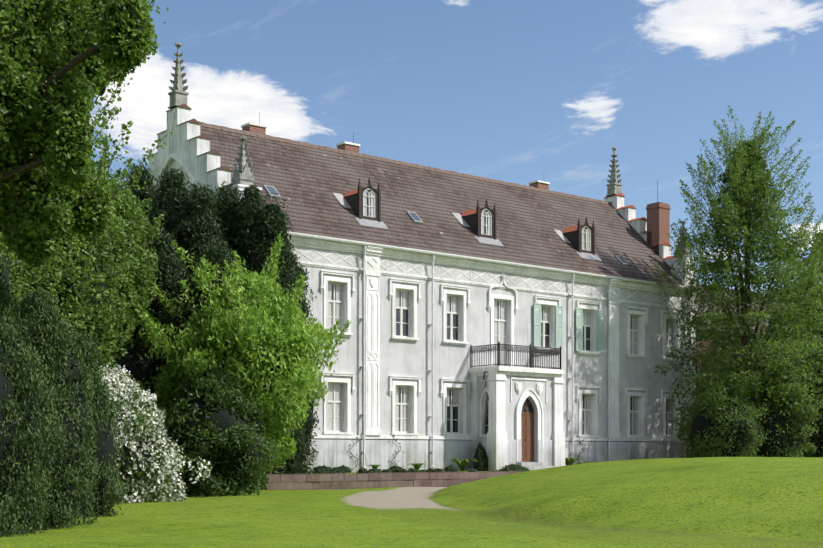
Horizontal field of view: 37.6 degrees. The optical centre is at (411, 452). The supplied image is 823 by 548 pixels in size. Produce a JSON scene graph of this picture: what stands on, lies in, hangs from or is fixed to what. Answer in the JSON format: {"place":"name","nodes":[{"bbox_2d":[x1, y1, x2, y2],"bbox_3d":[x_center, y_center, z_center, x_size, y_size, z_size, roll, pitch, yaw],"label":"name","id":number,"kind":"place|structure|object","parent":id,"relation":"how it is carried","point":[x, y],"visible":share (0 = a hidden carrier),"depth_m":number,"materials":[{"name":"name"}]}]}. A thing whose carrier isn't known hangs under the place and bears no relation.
{"place":"outdoors","nodes":[
{"label":"outdoors","id":0,"kind":"place"},
{"bbox_2d":[0,0,94,158],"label":"tree bough","id":1,"kind":"object","parent":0,"point":[10,69],"visible":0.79,"depth_m":25.14,"materials":[{"name":"green plant"}]},
{"bbox_2d":[0,0,111,133],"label":"tree bough","id":2,"kind":"object","parent":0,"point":[37,25],"visible":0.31,"depth_m":25.80,"materials":[{"name":"green plant"}]},
{"bbox_2d":[0,1,28,187],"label":"tree bough","id":3,"kind":"object","parent":2,"relation":"attached to","point":[3,162],"visible":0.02,"depth_m":27.25,"materials":[{"name":"green plant"}]},
{"bbox_2d":[0,69,121,268],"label":"tree bough","id":4,"kind":"object","parent":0,"point":[36,212],"visible":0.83,"depth_m":26.24,"materials":[{"name":"green plant"}]},
{"bbox_2d":[11,0,150,156],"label":"tree bough","id":5,"kind":"object","parent":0,"point":[75,85],"visible":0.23,"depth_m":26.20,"materials":[{"name":"green plant"}]},
{"bbox_2d":[0,121,172,239],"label":"tree bough","id":6,"kind":"object","parent":5,"relation":"on","point":[93,220],"visible":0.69,"depth_m":27.78,"materials":[{"name":"green plant"}]},
{"bbox_2d":[44,0,168,97],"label":"tree bough","id":7,"kind":"object","parent":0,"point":[89,44],"visible":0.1,"depth_m":27.35,"materials":[{"name":"green plant"}]},
{"bbox_2d":[3,0,154,117],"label":"tree bough","id":8,"kind":"object","parent":7,"relation":"attached to","point":[126,30],"visible":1,"depth_m":25.11,"materials":[{"name":"green plant"}]},
{"bbox_2d":[0,36,140,188],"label":"tree bough","id":9,"kind":"object","parent":8,"relation":"attached to","point":[68,151],"visible":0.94,"depth_m":25.16,"materials":[{"name":"green plant"}]},
{"bbox_2d":[0,457,822,547],"bbox_3d":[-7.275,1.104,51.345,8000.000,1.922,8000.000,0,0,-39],"label":"ground sheet","id":10,"kind":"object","parent":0,"point":[738,502],"visible":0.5,"depth_m":30.53,"materials":[{"name":"green plant"}]},
{"bbox_2d":[0,266,67,536],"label":"thuja","id":11,"kind":"object","parent":10,"relation":"on","point":[22,389],"visible":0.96,"depth_m":27.23,"materials":[{"name":"green plant"}]},
{"bbox_2d":[0,220,87,329],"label":"tree","id":12,"kind":"object","parent":10,"relation":"on","point":[5,261],"visible":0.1,"depth_m":34.22,"materials":[{"name":"green plant"}]},
{"bbox_2d":[1,116,99,296],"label":"maple tree","id":13,"kind":"object","parent":10,"relation":"on","point":[61,241],"visible":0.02,"depth_m":38.87,"materials":[{"name":"green plant"}]},
{"bbox_2d":[15,287,102,530],"bbox_3d":[-9.140,-0.723,29.594,3.397,6.722,3.318,0,0,-39],"label":"thuja","id":14,"kind":"object","parent":10,"relation":"on","point":[72,475],"visible":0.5,"depth_m":29.22,"materials":[{"name":"green plant"}]},
{"bbox_2d":[9,118,146,366],"bbox_3d":[-12.251,-4.930,40.616,6.274,13.113,6.564,0,0,-2],"label":"maple tree","id":15,"kind":"object","parent":10,"relation":"on","point":[82,284],"visible":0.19,"depth_m":39.81,"materials":[{"name":"green plant"}]},
{"bbox_2d":[66,329,128,517],"bbox_3d":[-8.960,-0.431,32.613,2.465,5.860,2.423,0,0,-39],"label":"thuja","id":16,"kind":"object","parent":10,"relation":"on","point":[106,483],"visible":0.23,"depth_m":32.37,"materials":[{"name":"green plant"}]},
{"bbox_2d":[88,157,164,344],"bbox_3d":[-10.972,-4.992,43.674,4.391,12.419,4.766,0,0,-39],"label":"maple tree","id":17,"kind":"object","parent":10,"relation":"on","point":[130,211],"visible":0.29,"depth_m":43.14,"materials":[{"name":"green plant"}]},
{"bbox_2d":[124,163,161,225],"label":"yew","id":18,"kind":"object","parent":10,"relation":"on","point":[149,185],"visible":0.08,"depth_m":49.88,"materials":[{"name":"green plant"}]},
{"bbox_2d":[107,226,194,469],"bbox_3d":[-9.778,-3.606,46.338,4.637,10.156,4.694,0,0,-39],"label":"yew","id":19,"kind":"object","parent":10,"relation":"on","point":[138,361],"visible":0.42,"depth_m":45.12,"materials":[{"name":"green plant"}]},
{"bbox_2d":[99,362,211,502],"bbox_3d":[-9.566,-0.212,38.158,5.279,5.255,5.260,0,0,24],"label":"flowering shrub","id":20,"kind":"object","parent":10,"relation":"on","point":[142,435],"visible":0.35,"depth_m":37.37,"materials":[{"name":"white plant"}]},
{"bbox_2d":[137,166,202,267],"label":"yew","id":21,"kind":"object","parent":10,"relation":"on","point":[167,201],"visible":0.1,"depth_m":48.25,"materials":[{"name":"green plant"}]},
{"bbox_2d":[170,181,232,316],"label":"yew","id":22,"kind":"object","parent":10,"relation":"on","point":[200,224],"visible":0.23,"depth_m":47.20,"materials":[{"name":"green plant"}]},
{"bbox_2d":[176,240,245,488],"bbox_3d":[-7.447,-3.211,46.245,4.085,9.803,4.194,0,0,-39],"label":"yew","id":23,"kind":"object","parent":10,"relation":"on","point":[213,254],"visible":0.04,"depth_m":45.67,"materials":[{"name":"green plant"}]},
{"bbox_2d":[158,363,279,496],"bbox_3d":[-6.543,-0.366,42.060,4.674,5.569,4.250,0,0,22],"label":"shrub","id":24,"kind":"object","parent":10,"relation":"on","point":[217,431],"visible":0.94,"depth_m":41.02,"materials":[{"name":"green plant"}]},
{"bbox_2d":[208,180,247,273],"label":"yew","id":25,"kind":"object","parent":10,"relation":"on","point":[226,197],"visible":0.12,"depth_m":48.71,"materials":[{"name":"green plant"}]},
{"bbox_2d":[135,233,350,474],"bbox_3d":[-6.254,-3.209,44.426,7.628,9.857,7.587,0,0,-39],"label":"bush","id":26,"kind":"object","parent":10,"relation":"on","point":[267,359],"visible":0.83,"depth_m":43.13,"materials":[{"name":"green plant"}]},
{"bbox_2d":[228,184,274,465],"bbox_3d":[-6.471,-4.757,48.671,3.486,11.970,3.425,0,0,-39],"label":"yew","id":27,"kind":"object","parent":10,"relation":"on","point":[249,202],"visible":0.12,"depth_m":48.13,"materials":[{"name":"green plant"}]},
{"bbox_2d":[249,192,309,473],"bbox_3d":[-5.508,-4.258,48.063,3.244,12.153,3.028,0,0,-39],"label":"yew","id":28,"kind":"object","parent":10,"relation":"on","point":[272,220],"visible":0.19,"depth_m":47.78,"materials":[{"name":"green plant"}]},
{"bbox_2d":[282,263,320,473],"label":"yew","id":29,"kind":"object","parent":10,"relation":"on","point":[310,419],"visible":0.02,"depth_m":49.40,"materials":[{"name":"green plant"}]},
{"bbox_2d":[239,471,523,489],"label":"terrace retaining wall","id":30,"kind":"structure","parent":10,"relation":"on","point":[330,481],"depth_m":49.93,"materials":[{"name":"stone"}]},
{"bbox_2d":[149,107,696,457],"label":"gable walls","id":31,"kind":"structure","parent":10,"relation":"on","point":[179,150],"depth_m":55.57,"materials":[{"name":"paint"}]},
{"bbox_2d":[126,42,690,257],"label":"spires","id":32,"kind":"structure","parent":31,"relation":"on","point":[242,171],"depth_m":55.82,"materials":[{"name":"stone"}]},
{"bbox_2d":[153,103,675,258],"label":"gable copings","id":33,"kind":"object","parent":31,"relation":"on","point":[214,151],"visible":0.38,"depth_m":55.47,"materials":[{"name":"tile"}]},
{"bbox_2d":[302,432,593,473],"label":"foundation plants","id":34,"kind":"object","parent":10,"relation":"on","point":[480,460],"visible":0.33,"depth_m":55.97,"materials":[{"name":"green plant"}]},
{"bbox_2d":[264,438,683,472],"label":"building plinth","id":35,"kind":"structure","parent":10,"relation":"on","point":[333,453],"depth_m":57.84,"materials":[{"name":"white paint"}]},
{"bbox_2d":[289,245,682,438],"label":"house walls","id":36,"kind":"structure","parent":10,"relation":"on","point":[407,358],"depth_m":59.59,"materials":[{"name":"white paint"}]},
{"bbox_2d":[200,126,689,287],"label":"roof tiles","id":37,"kind":"object","parent":36,"relation":"on","point":[306,182],"visible":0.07,"depth_m":61.65,"materials":[{"name":"brown tile"}]},
{"bbox_2d":[198,121,612,205],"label":"ridge tiles","id":38,"kind":"object","parent":37,"relation":"on","point":[259,135],"visible":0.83,"depth_m":63.76,"materials":[{"name":"brown tile"}]},
{"bbox_2d":[263,185,629,265],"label":"skylights","id":39,"kind":"object","parent":37,"relation":"in","point":[414,217],"visible":0.83,"depth_m":59.62,"materials":[{"name":"grey glass"}]},
{"bbox_2d":[241,122,670,253],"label":"chimneys","id":40,"kind":"object","parent":37,"relation":"on","point":[658,219],"visible":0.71,"depth_m":72.04,"materials":[{"name":"brick"}]},
{"bbox_2d":[259,112,657,201],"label":"lightning rods","id":41,"kind":"object","parent":40,"relation":"on","point":[353,142],"visible":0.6,"depth_m":62.71,"materials":[{"name":"metal"}]},
{"bbox_2d":[333,193,601,260],"bbox_3d":[3.403,-11.511,62.339,17.010,1.791,1.848,0,0,-39],"label":"dormer flashing","id":42,"kind":"object","parent":37,"relation":"on","point":[365,222],"visible":0.83,"depth_m":61.81,"materials":[{"name":"grey metal"}]},
{"bbox_2d":[280,235,689,441],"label":"house trim","id":43,"kind":"structure","parent":36,"relation":"attached to","point":[373,271],"depth_m":58.83,"materials":[{"name":"white paint"}]},
{"bbox_2d":[284,231,690,468],"bbox_3d":[4.868,-4.399,60.993,29.215,10.371,0.429,0,0,-39],"label":"gutter and downpipes","id":44,"kind":"object","parent":36,"relation":"attached to","point":[365,244],"visible":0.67,"depth_m":58.40,"materials":[{"name":"metal"}]},
{"bbox_2d":[328,282,673,436],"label":"window frames","id":45,"kind":"structure","parent":36,"relation":"attached to","point":[401,404],"depth_m":59.48,"materials":[{"name":"white wood"}]},
{"bbox_2d":[328,283,672,434],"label":"window panes","id":46,"kind":"object","parent":45,"relation":"in","point":[405,390],"depth_m":59.32,"materials":[{"name":"glass"}]},
{"bbox_2d":[487,273,517,313],"bbox_3d":[4.606,-8.064,60.985,2.040,2.060,0.150,0,0,-39],"label":"hood mould","id":47,"kind":"object","parent":36,"relation":"attached to","point":[489,305],"visible":0.88,"depth_m":60.94,"materials":[{"name":"paint"}]},
{"bbox_2d":[534,303,602,352],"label":"window shutters","id":48,"kind":"object","parent":36,"relation":"attached to","point":[559,331],"depth_m":63.61,"materials":[{"name":"paint"}]},
{"bbox_2d":[469,366,563,469],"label":"porch walls","id":49,"kind":"structure","parent":10,"relation":"on","point":[510,408],"depth_m":59.28,"materials":[{"name":"white paint"}]},
{"bbox_2d":[484,400,488,433],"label":"porch window bars","id":50,"kind":"object","parent":49,"relation":"attached to","point":[488,418],"visible":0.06,"depth_m":59.06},
{"bbox_2d":[485,395,532,433],"bbox_3d":[5.312,-1.944,60.122,3.700,2.180,0.960,0,0,-39],"label":"window glass","id":51,"kind":"object","parent":49,"relation":"in","point":[529,408],"depth_m":59.68,"materials":[{"name":"glass"}]},
{"bbox_2d":[470,342,560,379],"bbox_3d":[5.117,-4.447,60.170,4.540,1.833,2.080,0,0,-39],"label":"balcony railing","id":52,"kind":"object","parent":49,"relation":"on","point":[532,355],"visible":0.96,"depth_m":59.32,"materials":[{"name":"metal"}]},
{"bbox_2d":[470,371,564,470],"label":"porch trim","id":53,"kind":"structure","parent":49,"relation":"attached to","point":[496,445],"depth_m":59.21,"materials":[{"name":"white paint"}]},
{"bbox_2d":[521,400,533,461],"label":"front door","id":54,"kind":"structure","parent":49,"relation":"attached to","point":[527,428],"depth_m":59.80,"materials":[{"name":"brown wood"}]},
{"bbox_2d":[674,372,766,457],"bbox_3d":[16.226,-1.048,63.403,4.792,6.410,4.694,0,0,-39],"label":"shrub","id":55,"kind":"object","parent":10,"relation":"on","point":[710,432],"visible":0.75,"depth_m":62.19,"materials":[{"name":"green plant"}]},
{"bbox_2d":[696,325,764,399],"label":"brick outbuilding","id":56,"kind":"structure","parent":10,"relation":"on","point":[719,347],"depth_m":80.09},
{"bbox_2d":[696,284,780,333],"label":"outbuilding roof","id":57,"kind":"structure","parent":56,"relation":"on","point":[697,306],"depth_m":84.44,"materials":[{"name":"tile"}]},
{"bbox_2d":[648,105,822,452],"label":"elm tree","id":58,"kind":"object","parent":10,"relation":"on","point":[746,179],"visible":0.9,"depth_m":65.09,"materials":[{"name":"green plant"}]},
{"bbox_2d":[741,361,818,456],"bbox_3d":[19.519,-1.481,65.348,4.725,7.137,5.024,0,0,9],"label":"shrub","id":59,"kind":"object","parent":10,"relation":"on","point":[775,444],"visible":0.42,"depth_m":63.80,"materials":[{"name":"green plant"}]},
{"bbox_2d":[752,229,822,367],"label":"tree","id":60,"kind":"object","parent":10,"relation":"on","point":[817,309],"visible":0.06,"depth_m":78.17,"materials":[{"name":"green plant"}]},
{"bbox_2d":[759,318,822,374],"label":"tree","id":61,"kind":"object","parent":10,"relation":"on","point":[800,359],"visible":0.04,"depth_m":70.44,"materials":[{"name":"green plant"}]},
{"bbox_2d":[794,349,822,456],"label":"shrub","id":62,"kind":"object","parent":10,"relation":"on","point":[817,441],"visible":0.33,"depth_m":65.71,"materials":[{"name":"green plant"}]},
{"bbox_2d":[86,0,822,293],"label":"sky","id":63,"kind":"structure","parent":0,"point":[521,92],"materials":[{"name":"blue"}]},
{"bbox_2d":[344,177,594,254],"bbox_3d":[3.434,-11.960,62.538,16.330,2.220,1.378,0,0,-39],"label":"dormer","id":64,"kind":"object","parent":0,"point":[355,203],"depth_m":61.92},
{"bbox_2d":[343,186,583,232],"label":"dormer roof tiles","id":65,"kind":"object","parent":64,"relation":"on","point":[473,211],"visible":0.17,"depth_m":62.66,"materials":[{"name":"brown tile"}]},
{"bbox_2d":[363,188,590,250],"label":"dormer windows","id":66,"kind":"structure","parent":64,"relation":"in","point":[486,216],"depth_m":62.05,"materials":[{"name":"white wood"}]}
]}

